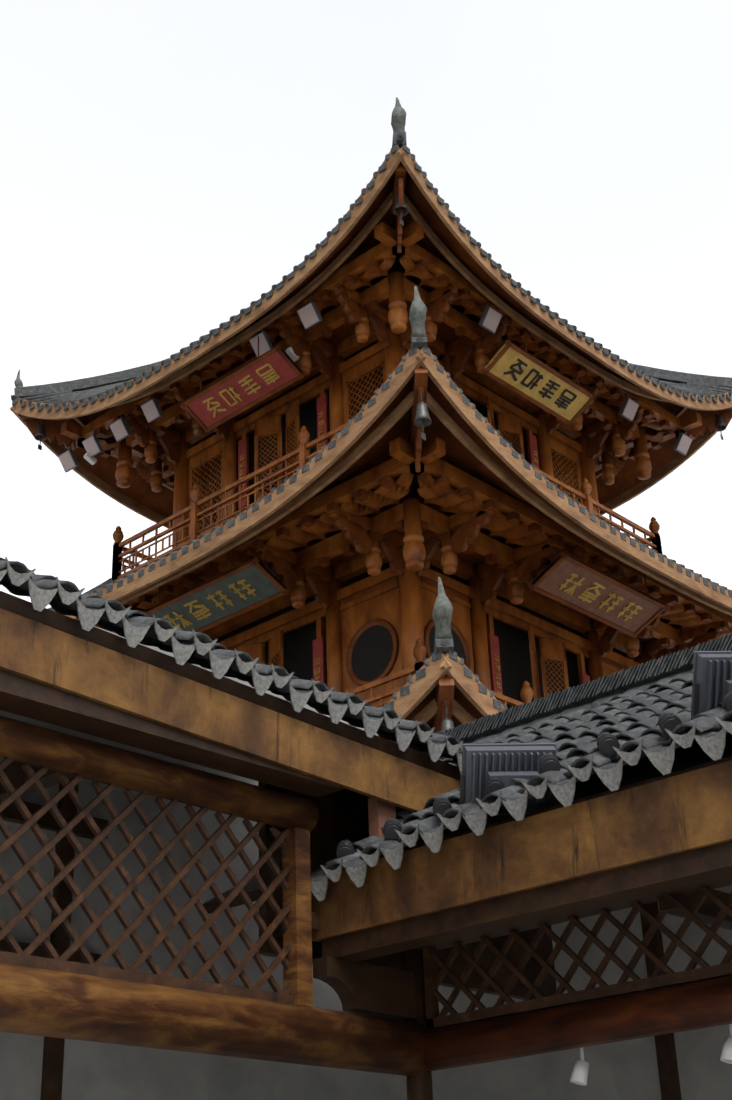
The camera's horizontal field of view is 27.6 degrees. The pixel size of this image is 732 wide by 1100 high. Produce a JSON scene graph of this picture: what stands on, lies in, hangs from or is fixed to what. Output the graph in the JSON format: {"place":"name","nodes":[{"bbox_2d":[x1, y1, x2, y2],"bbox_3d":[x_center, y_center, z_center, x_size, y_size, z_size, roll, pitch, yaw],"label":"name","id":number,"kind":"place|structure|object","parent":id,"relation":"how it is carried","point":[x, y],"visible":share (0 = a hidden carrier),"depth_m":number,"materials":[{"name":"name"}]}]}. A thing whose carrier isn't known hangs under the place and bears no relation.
{"place":"outdoors","nodes":[
{"label":"outdoors","id":0,"kind":"place"},
{"bbox_2d":[181,336,304,431],"bbox_3d":[-2.585,-3.547,31.010,2.970,1.006,0.780,-24,-34,37],"label":"sign frame","id":1,"kind":"object","parent":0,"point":[277,348],"visible":0.9,"depth_m":30.76,"materials":[{"name":"brown wood"}]},
{"bbox_2d":[186,348,301,426],"bbox_3d":[-2.570,-3.326,30.907,2.950,0.455,0.753,-24,-34,37],"label":"plaque","id":2,"kind":"object","parent":1,"relation":"in","point":[283,369],"visible":0.57,"depth_m":30.86,"materials":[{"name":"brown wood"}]},
{"bbox_2d":[202,363,280,416],"bbox_3d":[-2.590,-3.294,30.871,2.077,0.230,0.398,-24,-34,37],"label":"sign lettering","id":3,"kind":"object","parent":2,"relation":"attached to","point":[272,378],"visible":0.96,"depth_m":30.77},
{"bbox_2d":[0,0,731,607],"label":"sky","id":4,"kind":"structure","parent":0,"point":[165,165],"materials":[{"name":"white"}]},
{"bbox_2d":[27,178,731,498],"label":"brackets","id":5,"kind":"object","parent":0,"point":[440,308],"visible":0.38,"depth_m":31.88,"materials":[{"name":"brown wood"}]},
{"bbox_2d":[34,196,726,449],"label":"bells","id":6,"kind":"object","parent":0,"point":[40,431],"visible":0.54,"depth_m":34.42,"materials":[{"name":"grey metal"}]},
{"bbox_2d":[61,221,701,487],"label":"top eave frames","id":7,"kind":"structure","parent":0,"point":[386,237],"depth_m":31.82,"materials":[{"name":"brown wood"}]},
{"bbox_2d":[58,298,692,472],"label":"square lamp bodies","id":8,"kind":"object","parent":7,"relation":"attached to","point":[486,310],"visible":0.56,"depth_m":33.11,"materials":[{"name":"grey"}]},
{"bbox_2d":[84,340,506,464],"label":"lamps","id":9,"kind":"object","parent":8,"relation":"attached to","point":[294,357],"visible":0.44,"depth_m":30.55,"materials":[{"name":"white plastic"}]},
{"bbox_2d":[59,303,691,471],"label":"square lamp faces","id":10,"kind":"object","parent":8,"relation":"attached to","point":[308,315],"visible":0.98,"depth_m":32.67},
{"bbox_2d":[115,271,651,512],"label":"pendants","id":11,"kind":"object","parent":7,"relation":"hanging from","point":[397,315],"visible":0.6,"depth_m":33.44,"materials":[{"name":"brown wood"}]},
{"bbox_2d":[108,297,654,463],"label":"top ceiling","id":12,"kind":"structure","parent":0,"point":[444,334],"depth_m":31.43,"materials":[{"name":"brown wood"}]},
{"bbox_2d":[210,340,559,522],"bbox_3d":[0.478,-1.048,33.956,5.660,3.850,5.660,-24,-34,37],"label":"top storey interior","id":13,"kind":"object","parent":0,"point":[308,414],"visible":0.07,"depth_m":32.71,"materials":[{"name":"brown wood"}]},
{"bbox_2d":[190,361,581,529],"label":"lattice windows","id":14,"kind":"structure","parent":13,"relation":"in","point":[272,426],"depth_m":32.24,"materials":[{"name":"brown wood"}]},
{"bbox_2d":[188,350,582,539],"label":"top storey walls","id":15,"kind":"structure","parent":0,"point":[364,366],"depth_m":32.65,"materials":[{"name":"brown wood"}]},
{"bbox_2d":[112,422,662,597],"bbox_3d":[0.521,0.091,33.385,8.807,1.640,8.807,-24,-34,37],"label":"balcony railing","id":16,"kind":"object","parent":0,"point":[302,451],"depth_m":31.55,"materials":[{"name":"brown wood"}]},
{"bbox_2d":[212,562,586,709],"bbox_3d":[0.672,4.000,31.426,6.740,4.150,6.740,-24,-34,37],"label":"storey interior","id":17,"kind":"object","parent":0,"point":[515,662],"depth_m":29.57,"materials":[{"name":"brown wood"}]},
{"bbox_2d":[95,376,731,649],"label":"roof soffit","id":18,"kind":"structure","parent":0,"point":[460,455],"depth_m":25.30,"materials":[{"name":"brown wood"}]},
{"bbox_2d":[142,550,289,632],"bbox_3d":[-2.921,0.777,28.020,3.370,0.989,0.895,-24,-34,37],"label":"sign frame","id":19,"kind":"object","parent":18,"relation":"attached to","point":[254,561],"visible":0.58,"depth_m":27.45,"materials":[{"name":"brown wood"}]},
{"bbox_2d":[144,559,286,631],"bbox_3d":[-2.907,0.997,27.916,3.350,0.440,0.868,-24,-34,37],"label":"plaque","id":20,"kind":"object","parent":19,"relation":"in","point":[259,581],"visible":0.57,"depth_m":27.66,"materials":[{"name":"teal wood"}]},
{"bbox_2d":[163,579,255,628],"bbox_3d":[-2.920,1.021,27.869,2.286,0.213,0.444,-24,-34,37],"label":"sign lettering","id":21,"kind":"object","parent":20,"relation":"attached to","point":[203,610],"visible":0.9,"depth_m":27.92},
{"bbox_2d":[53,348,731,620],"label":"fascia","id":22,"kind":"structure","parent":18,"relation":"attached to","point":[282,504],"depth_m":25.40,"materials":[{"name":"brown wood"}]},
{"bbox_2d":[50,337,731,610],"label":"eave tiles","id":23,"kind":"object","parent":22,"relation":"attached to","point":[344,431],"visible":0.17,"depth_m":25.75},
{"bbox_2d":[528,539,667,637],"bbox_3d":[4.423,0.649,28.327,0.895,0.989,3.370,-24,-34,37],"label":"sign frame","id":24,"kind":"object","parent":18,"relation":"attached to","point":[585,566],"visible":0.77,"depth_m":27.97,"materials":[{"name":"brown wood"}]},
{"bbox_2d":[532,554,664,632],"bbox_3d":[4.425,0.869,28.223,0.868,0.440,3.350,-24,-34,37],"label":"plaque","id":25,"kind":"object","parent":24,"relation":"in","point":[557,577],"visible":0.5,"depth_m":28.16,"materials":[{"name":"brown wood"}]},
{"bbox_2d":[559,573,642,620],"bbox_3d":[4.458,0.899,28.192,0.444,0.213,2.286,-24,-34,37],"label":"sign lettering","id":26,"kind":"object","parent":25,"relation":"attached to","point":[587,595],"visible":0.9,"depth_m":28.06},
{"bbox_2d":[228,577,621,706],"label":"storey walls","id":27,"kind":"structure","parent":0,"point":[381,603],"depth_m":27.83,"materials":[{"name":"brown wood"}]},
{"bbox_2d":[235,624,568,699],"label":"lattice window","id":28,"kind":"structure","parent":27,"relation":"attached to","point":[552,650],"depth_m":29.41,"materials":[{"name":"brown wood"}]},
{"bbox_2d":[351,625,465,680],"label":"round window","id":29,"kind":"structure","parent":27,"relation":"in","point":[372,652],"depth_m":27.20,"materials":[{"name":"black"}]},
{"bbox_2d":[344,576,628,685],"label":"storey window rings","id":30,"kind":"object","parent":27,"relation":"attached to","point":[395,640],"visible":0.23,"depth_m":27.48,"materials":[{"name":"brown wood"}]},
{"bbox_2d":[201,532,651,692],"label":"columns","id":31,"kind":"structure","parent":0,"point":[411,614],"depth_m":27.79,"materials":[{"name":"brown wood"}]},
{"bbox_2d":[313,637,324,682],"bbox_3d":[-0.879,2.447,27.928,0.260,1.700,0.040,-24,-34,37],"label":"couplet board","id":32,"kind":"object","parent":31,"relation":"attached to","point":[318,648],"visible":0.43,"depth_m":28.11,"materials":[{"name":"red wood"}]},
{"bbox_2d":[315,658,320,681],"bbox_3d":[-0.904,2.436,27.906,0.144,0.874,0.020,-24,-34,37],"label":"sign lettering","id":33,"kind":"object","parent":32,"relation":"attached to","point":[318,670],"visible":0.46,"depth_m":27.99},
{"bbox_2d":[124,437,731,668],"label":"eave frames","id":34,"kind":"structure","parent":31,"relation":"attached to","point":[397,465],"depth_m":27.85,"materials":[{"name":"brown wood"}]},
{"bbox_2d":[96,471,731,637],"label":"roof eave","id":35,"kind":"object","parent":34,"relation":"attached to","point":[447,499],"visible":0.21,"depth_m":27.09,"materials":[{"name":"brown wood"}]},
{"bbox_2d":[123,387,728,659],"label":"brackets","id":36,"kind":"object","parent":34,"relation":"on","point":[466,532],"visible":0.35,"depth_m":27.39,"materials":[{"name":"brown wood"}]},
{"bbox_2d":[409,366,427,444],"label":"hip rafters","id":37,"kind":"object","parent":36,"relation":"on","point":[420,377],"visible":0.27,"depth_m":23.89,"materials":[{"name":"brown wood"}]},
{"bbox_2d":[414,394,431,440],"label":"bells","id":38,"kind":"object","parent":36,"relation":"attached to","point":[422,419],"visible":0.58,"depth_m":23.58,"materials":[{"name":"grey metal"}]},
{"bbox_2d":[291,498,685,657],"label":"pendants","id":39,"kind":"object","parent":36,"relation":"attached to","point":[414,553],"visible":0.33,"depth_m":26.45,"materials":[{"name":"brown wood"}]},
{"bbox_2d":[304,529,674,651],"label":"ceiling","id":40,"kind":"structure","parent":31,"relation":"on","point":[475,557],"depth_m":28.46,"materials":[{"name":"brown wood"}]},
{"bbox_2d":[488,633,503,703],"bbox_3d":[2.455,2.389,28.067,0.040,1.700,0.260,-24,-34,37],"label":"couplet board","id":41,"kind":"object","parent":31,"relation":"attached to","point":[493,644],"visible":0.5,"depth_m":28.17,"materials":[{"name":"red wood"}]},
{"bbox_2d":[494,655,501,693],"bbox_3d":[2.478,2.376,28.046,0.020,0.874,0.144,-24,-34,37],"label":"couplet lettering","id":42,"kind":"object","parent":41,"relation":"on","point":[498,669],"visible":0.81,"depth_m":28.08},
{"bbox_2d":[581,673,589,683],"bbox_3d":[4.497,3.297,30.038,0.040,1.700,0.260,-24,-34,37],"label":"couplet board","id":43,"kind":"object","parent":31,"relation":"attached to","point":[585,678],"visible":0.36,"depth_m":30.33,"materials":[{"name":"red wood"}]},
{"bbox_2d":[344,638,533,706],"bbox_3d":[0.721,5.274,30.788,9.887,1.640,9.887,-24,-34,37],"label":"railing","id":44,"kind":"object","parent":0,"point":[420,655],"depth_m":25.28,"materials":[{"name":"brown wood"}]},
{"bbox_2d":[383,651,503,742],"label":"gable roof","id":45,"kind":"structure","parent":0,"point":[421,689],"depth_m":20.62,"materials":[{"name":"brown wood"}]},
{"bbox_2d":[379,640,507,710],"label":"eave tiles","id":46,"kind":"object","parent":45,"relation":"on","point":[420,673],"visible":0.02,"depth_m":20.70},
{"bbox_2d":[434,634,453,653],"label":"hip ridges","id":47,"kind":"object","parent":46,"relation":"on","point":[438,647],"depth_m":20.49,"materials":[{"name":"grey stone"}]},
{"bbox_2d":[432,577,452,638],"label":"finials","id":48,"kind":"object","parent":47,"relation":"on","point":[442,612],"visible":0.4,"depth_m":20.62,"materials":[{"name":"stone"}]},
{"bbox_2d":[440,700,448,731],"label":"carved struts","id":49,"kind":"object","parent":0,"point":[445,702],"depth_m":20.45,"materials":[{"name":"brown wood"}]},
{"bbox_2d":[432,675,453,732],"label":"hip rafters","id":50,"kind":"object","parent":49,"relation":"on","point":[445,688],"visible":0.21,"depth_m":20.43,"materials":[{"name":"brown wood"}]},
{"bbox_2d":[441,705,453,731],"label":"bells","id":51,"kind":"object","parent":49,"relation":"on","point":[447,723],"visible":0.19,"depth_m":20.26,"materials":[{"name":"grey metal"}]},
{"bbox_2d":[202,733,731,913],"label":"roof deck","id":52,"kind":"structure","parent":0,"point":[693,757],"depth_m":9.97,"materials":[{"name":"brown wood"}]},
{"bbox_2d":[0,608,459,811],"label":"fascia","id":53,"kind":"structure","parent":52,"relation":"attached to","point":[51,657],"depth_m":10.07,"materials":[{"name":"brown wood"}]},
{"bbox_2d":[0,591,459,780],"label":"roof deck","id":54,"kind":"structure","parent":52,"relation":"on","point":[55,620],"depth_m":10.26,"materials":[{"name":"brown wood"}]},
{"bbox_2d":[0,556,463,772],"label":"roof tiles","id":55,"kind":"object","parent":54,"relation":"on","point":[134,628],"visible":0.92,"depth_m":10.36,"materials":[{"name":"grey tile"}]},
{"bbox_2d":[368,798,395,837],"bbox_3d":[0.124,2.046,11.236,0.100,0.340,0.200,-24,-34,37],"label":"post","id":56,"kind":"object","parent":52,"relation":"on","point":[380,813],"visible":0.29,"depth_m":11.19,"materials":[{"name":"brown wood"}]},
{"bbox_2d":[258,781,556,999],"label":"wall","id":57,"kind":"structure","parent":52,"relation":"attached to","point":[343,814],"depth_m":11.86,"materials":[{"name":"brown wood"}]},
{"bbox_2d":[311,672,731,900],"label":"roof tiles","id":58,"kind":"object","parent":52,"relation":"on","point":[629,721],"visible":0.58,"depth_m":10.24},
{"bbox_2d":[311,760,731,941],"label":"fascia","id":59,"kind":"structure","parent":58,"relation":"attached to","point":[682,813],"depth_m":9.65,"materials":[{"name":"brown wood"}]},
{"bbox_2d":[336,692,731,858],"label":"tiles","id":60,"kind":"object","parent":59,"relation":"on","point":[608,741],"visible":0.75,"depth_m":9.79,"materials":[{"name":"grey"}]},
{"bbox_2d":[421,633,731,754],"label":"ridge","id":61,"kind":"structure","parent":52,"relation":"on","point":[589,695],"depth_m":13.67,"materials":[{"name":"grey tile"}]},
{"bbox_2d":[460,682,697,814],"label":"flood light yokes","id":62,"kind":"object","parent":52,"relation":"on","point":[693,712],"visible":0.33,"depth_m":9.52,"materials":[{"name":"black metal"}]},
{"bbox_2d":[462,651,731,806],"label":"flood lights","id":63,"kind":"object","parent":52,"relation":"on","point":[505,763],"visible":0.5,"depth_m":10.17},
{"label":"ground","id":64,"kind":"structure","parent":0,"visible":0},
{"bbox_2d":[0,626,393,1099],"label":"back wall","id":65,"kind":"structure","parent":64,"relation":"on","point":[98,1071],"depth_m":13.02,"materials":[{"name":"paint"}]},
{"bbox_2d":[0,761,107,1099],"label":"wall timbers","id":66,"kind":"object","parent":65,"relation":"attached to","point":[53,1047],"depth_m":12.21,"materials":[{"name":"brown wood"}]},
{"bbox_2d":[401,949,432,1099],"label":"corner column","id":67,"kind":"structure","parent":64,"relation":"on","point":[419,1086],"depth_m":11.18,"materials":[{"name":"brown wood"}]},
{"bbox_2d":[0,963,426,1075],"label":"beam","id":68,"kind":"structure","parent":67,"relation":"attached to","point":[50,1003],"depth_m":9.53,"materials":[{"name":"brown wood"}]},
{"bbox_2d":[0,758,293,1004],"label":"lattice","id":69,"kind":"object","parent":68,"relation":"on","point":[56,962],"visible":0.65,"depth_m":9.73,"materials":[{"name":"brown wood"}]},
{"bbox_2d":[0,716,318,831],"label":"top plate","id":70,"kind":"object","parent":69,"relation":"on","point":[33,745],"visible":0.85,"depth_m":9.96,"materials":[{"name":"brown wood"}]},
{"bbox_2d":[0,669,343,797],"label":"eave purlin","id":71,"kind":"object","parent":70,"relation":"on","point":[26,697],"visible":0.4,"depth_m":9.70,"materials":[{"name":"brown wood"}]},
{"bbox_2d":[282,827,312,1006],"bbox_3d":[-0.493,2.623,10.672,0.140,1.255,0.150,-24,-34,37],"label":"lattice post","id":72,"kind":"object","parent":68,"relation":"on","point":[297,933],"visible":0.79,"depth_m":10.61,"materials":[{"name":"brown wood"}]},
{"bbox_2d":[313,956,415,1019],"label":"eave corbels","id":73,"kind":"object","parent":68,"relation":"on","point":[371,989],"visible":0.95,"depth_m":10.88,"materials":[{"name":"brown wood"}]},
{"bbox_2d":[322,841,731,961],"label":"eave purlin","id":74,"kind":"object","parent":73,"relation":"on","point":[707,864],"visible":0.4,"depth_m":9.65,"materials":[{"name":"brown wood"}]},
{"bbox_2d":[416,877,731,950],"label":"top plate","id":75,"kind":"object","parent":67,"relation":"attached to","point":[595,911],"depth_m":10.51,"materials":[{"name":"brown wood"}]},
{"bbox_2d":[424,975,731,1070],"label":"beam","id":76,"kind":"structure","parent":67,"relation":"on","point":[707,1003],"depth_m":10.07,"materials":[{"name":"red wood"}]},
{"bbox_2d":[423,886,731,1028],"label":"lattice","id":77,"kind":"object","parent":76,"relation":"on","point":[434,997],"visible":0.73,"depth_m":10.40,"materials":[{"name":"brown wood"}]},
{"bbox_2d":[570,1024,731,1085],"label":"hanging lamps","id":78,"kind":"object","parent":76,"relation":"attached to","point":[579,1075],"visible":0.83,"depth_m":10.32,"materials":[{"name":"white plastic"}]},
{"bbox_2d":[393,885,731,1099],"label":"back wall","id":79,"kind":"structure","parent":64,"relation":"on","point":[624,1070],"depth_m":13.15,"materials":[{"name":"paint"}]},
{"bbox_2d":[640,889,731,1099],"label":"wall timbers","id":80,"kind":"object","parent":64,"relation":"on","point":[708,911],"depth_m":12.49,"materials":[{"name":"brown wood"}]},
{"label":"eave frames","id":81,"kind":"object","parent":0,"visible":0},
{"bbox_2d":[404,684,484,747],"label":"roof soffit","id":82,"kind":"structure","parent":81,"relation":"on","point":[465,703],"depth_m":21.04,"materials":[{"name":"brown wood"}]},
{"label":"roof tiles","id":83,"kind":"object","parent":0,"visible":0},
{"bbox_2d":[47,334,427,609],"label":"hip ridges","id":84,"kind":"object","parent":83,"relation":"on","point":[419,345],"visible":0.06,"depth_m":23.97,"materials":[{"name":"grey tile"}]},
{"bbox_2d":[172,310,598,564],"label":"top storey columns","id":85,"kind":"structure","parent":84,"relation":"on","point":[394,352],"depth_m":33.04,"materials":[{"name":"brown wood"}]},
{"bbox_2d":[238,437,247,509],"bbox_3d":[-2.679,-1.678,32.513,0.260,1.700,0.040,-24,-34,37],"label":"couplet board","id":86,"kind":"object","parent":85,"relation":"attached to","point":[242,446],"visible":0.79,"depth_m":32.58,"materials":[{"name":"red wood"}]},
{"bbox_2d":[239,454,243,488],"bbox_3d":[-2.704,-1.688,32.492,0.144,0.874,0.020,-24,-34,37],"label":"sign lettering","id":87,"kind":"object","parent":86,"relation":"attached to","point":[241,466],"visible":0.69,"depth_m":32.55},
{"bbox_2d":[317,393,327,449],"bbox_3d":[-0.905,-2.482,31.044,0.260,1.700,0.040,-24,-34,37],"label":"couplet board","id":88,"kind":"object","parent":85,"relation":"attached to","point":[321,403],"visible":0.5,"depth_m":31.18,"materials":[{"name":"red wood"}]},
{"bbox_2d":[318,411,323,448],"bbox_3d":[-0.929,-2.492,31.023,0.144,0.874,0.020,-24,-34,37],"label":"sign lettering","id":89,"kind":"object","parent":88,"relation":"attached to","point":[320,422],"visible":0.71,"depth_m":31.06},
{"bbox_2d":[80,380,680,391],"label":"top roof tiles","id":90,"kind":"object","parent":85,"relation":"on","point":[114,385],"depth_m":34.97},
{"bbox_2d":[10,144,731,528],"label":"roof eaves","id":91,"kind":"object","parent":90,"relation":"attached to","point":[162,380],"depth_m":30.59,"materials":[{"name":"brown wood"}]},
{"bbox_2d":[11,135,731,411],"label":"roof tiles","id":92,"kind":"object","parent":90,"relation":"on","point":[69,396],"visible":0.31,"depth_m":31.08,"materials":[{"name":"grey tile"}]},
{"bbox_2d":[14,132,731,398],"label":"hip ridges","id":93,"kind":"object","parent":90,"relation":"on","point":[130,374],"visible":0.15,"depth_m":35.14,"materials":[{"name":"grey tile"}]},
{"bbox_2d":[14,97,405,387],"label":"finials","id":94,"kind":"object","parent":93,"relation":"on","point":[398,119],"visible":0.67,"depth_m":27.73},
{"bbox_2d":[21,162,731,419],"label":"hip rafters","id":95,"kind":"object","parent":90,"relation":"on","point":[399,171],"visible":0.06,"depth_m":27.99,"materials":[{"name":"brown wood"}]},
{"bbox_2d":[32,147,725,528],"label":"roof soffit","id":96,"kind":"structure","parent":90,"relation":"attached to","point":[138,489],"depth_m":33.56,"materials":[{"name":"brown wood"}]},
{"bbox_2d":[97,255,674,480],"bbox_3d":[0.414,-2.692,34.780,9.746,0.250,9.746,-24,-34,37],"label":"top cove","id":97,"kind":"object","parent":90,"relation":"on","point":[427,278],"visible":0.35,"depth_m":31.73,"materials":[{"name":"brown wood"}]},
{"bbox_2d":[528,433,539,469],"bbox_3d":[3.720,-1.789,32.781,0.040,1.700,0.260,-24,-34,37],"label":"couplet board","id":98,"kind":"object","parent":85,"relation":"attached to","point":[532,439],"visible":0.36,"depth_m":32.98,"materials":[{"name":"red wood"}]},
{"bbox_2d":[533,450,537,467],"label":"couplet lettering","id":99,"kind":"object","parent":98,"relation":"attached to","point":[535,459],"visible":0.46,"depth_m":32.87},
{"bbox_2d":[482,330,595,425],"bbox_3d":[3.626,-3.684,31.213,0.780,1.006,2.970,-24,-34,37],"label":"sign frame","id":100,"kind":"object","parent":85,"relation":"attached to","point":[509,344],"visible":0.94,"depth_m":30.94,"materials":[{"name":"brown wood"}]},
{"bbox_2d":[484,343,589,420],"bbox_3d":[3.627,-3.463,31.109,0.753,0.455,2.950,-24,-34,37],"label":"sign board","id":101,"kind":"object","parent":100,"relation":"attached to","point":[507,360],"visible":0.57,"depth_m":31.03,"materials":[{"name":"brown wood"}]},
{"bbox_2d":[504,358,576,409],"bbox_3d":[3.645,-3.434,31.070,0.398,0.230,2.077,-24,-34,37],"label":"sign lettering","id":102,"kind":"object","parent":101,"relation":"attached to","point":[538,375],"visible":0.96,"depth_m":31.02},
{"bbox_2d":[409,286,426,336],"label":"finials","id":103,"kind":"object","parent":84,"relation":"on","point":[417,313],"visible":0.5,"depth_m":24.00,"materials":[{"name":"stone"}]}
]}

